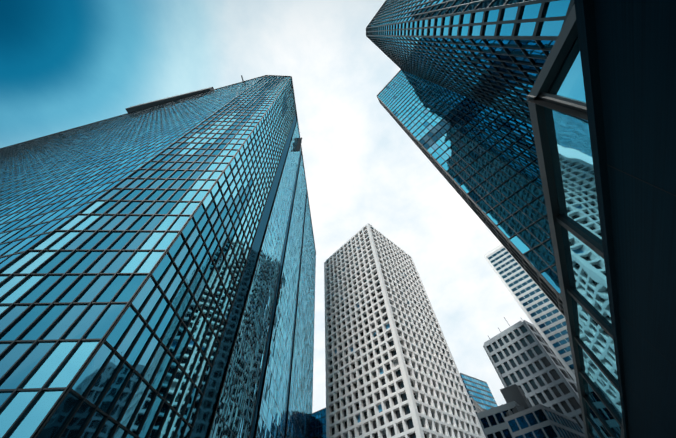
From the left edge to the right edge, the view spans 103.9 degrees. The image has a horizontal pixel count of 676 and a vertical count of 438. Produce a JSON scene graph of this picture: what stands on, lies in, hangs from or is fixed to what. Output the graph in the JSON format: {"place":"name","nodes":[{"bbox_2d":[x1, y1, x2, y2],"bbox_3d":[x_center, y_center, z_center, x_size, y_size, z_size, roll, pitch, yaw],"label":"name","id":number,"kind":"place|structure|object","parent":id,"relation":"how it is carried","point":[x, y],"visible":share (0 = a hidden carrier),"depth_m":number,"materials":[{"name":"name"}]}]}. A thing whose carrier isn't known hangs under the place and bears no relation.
{"place":"outdoors","nodes":[
{"label":"outdoors","id":0,"kind":"place"},
{"bbox_2d":[0,0,532,412],"label":"sky","id":1,"kind":"structure","parent":0,"point":[65,64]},
{"bbox_2d":[483,320,584,433],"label":"white grid block","id":2,"kind":"structure","parent":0,"point":[523,356],"depth_m":167.35,"materials":[{"name":"grey concrete"}]},
{"label":"ground","id":3,"kind":"structure","parent":0,"visible":0},
{"bbox_2d":[0,75,315,437],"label":"tower","id":4,"kind":"structure","parent":3,"relation":"on","point":[157,270],"depth_m":44.95,"materials":[{"name":"blue glass"}]},
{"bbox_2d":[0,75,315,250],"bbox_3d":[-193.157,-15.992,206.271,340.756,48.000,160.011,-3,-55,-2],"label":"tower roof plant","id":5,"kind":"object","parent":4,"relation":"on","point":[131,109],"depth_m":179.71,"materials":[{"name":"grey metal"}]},
{"bbox_2d":[309,408,325,437],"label":"blue block","id":6,"kind":"structure","parent":3,"relation":"on","point":[317,424],"depth_m":137.90,"materials":[{"name":"blue glass"}]},
{"bbox_2d":[324,224,485,437],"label":"central tower","id":7,"kind":"structure","parent":3,"relation":"on","point":[391,370],"depth_m":102.14,"materials":[{"name":"white concrete"}]},
{"bbox_2d":[366,0,573,315],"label":"tower","id":8,"kind":"structure","parent":3,"relation":"on","point":[453,94],"depth_m":53.17,"materials":[{"name":"blue glass"}]},
{"bbox_2d":[366,2,400,95],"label":"tower parapet","id":9,"kind":"structure","parent":8,"relation":"on","point":[386,55],"depth_m":139.23,"materials":[{"name":"blue"}]},
{"bbox_2d":[470,397,484,434],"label":"block","id":10,"kind":"structure","parent":3,"relation":"on","point":[477,407],"depth_m":167.51,"materials":[{"name":"grey concrete"}]},
{"bbox_2d":[460,373,497,410],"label":"striped tower","id":11,"kind":"structure","parent":3,"relation":"on","point":[479,392],"depth_m":199.32,"materials":[{"name":"blue glass"}]},
{"bbox_2d":[476,401,518,437],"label":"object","id":12,"kind":"structure","parent":3,"relation":"on","point":[492,421],"depth_m":74.05,"materials":[{"name":"grey blue concrete"},{"name":"dark glass"}]},
{"bbox_2d":[481,369,550,411],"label":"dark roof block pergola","id":13,"kind":"object","parent":12,"relation":"on","point":[514,392],"depth_m":78.99,"materials":[{"name":"grey concrete"}]},
{"bbox_2d":[483,244,576,383],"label":"slim tower","id":14,"kind":"structure","parent":3,"relation":"on","point":[545,315],"depth_m":147.27,"materials":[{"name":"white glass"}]},
{"bbox_2d":[504,404,585,437],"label":"block","id":15,"kind":"structure","parent":3,"relation":"on","point":[539,421],"depth_m":65.12,"materials":[{"name":"grey concrete"}]},
{"bbox_2d":[506,397,527,417],"bbox_3d":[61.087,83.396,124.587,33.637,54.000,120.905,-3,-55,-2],"label":"block roof plant","id":16,"kind":"object","parent":15,"relation":"on","point":[516,409],"depth_m":68.95,"materials":[{"name":"grey concrete"}]},
{"bbox_2d":[526,4,624,437],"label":"window","id":17,"kind":"structure","parent":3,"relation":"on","point":[556,99],"depth_m":8.60,"materials":[{"name":"blue glass"}]},
{"bbox_2d":[574,0,675,437],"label":"dark wall","id":18,"kind":"structure","parent":3,"relation":"on","point":[628,54],"depth_m":3.77,"materials":[{"name":"black"}]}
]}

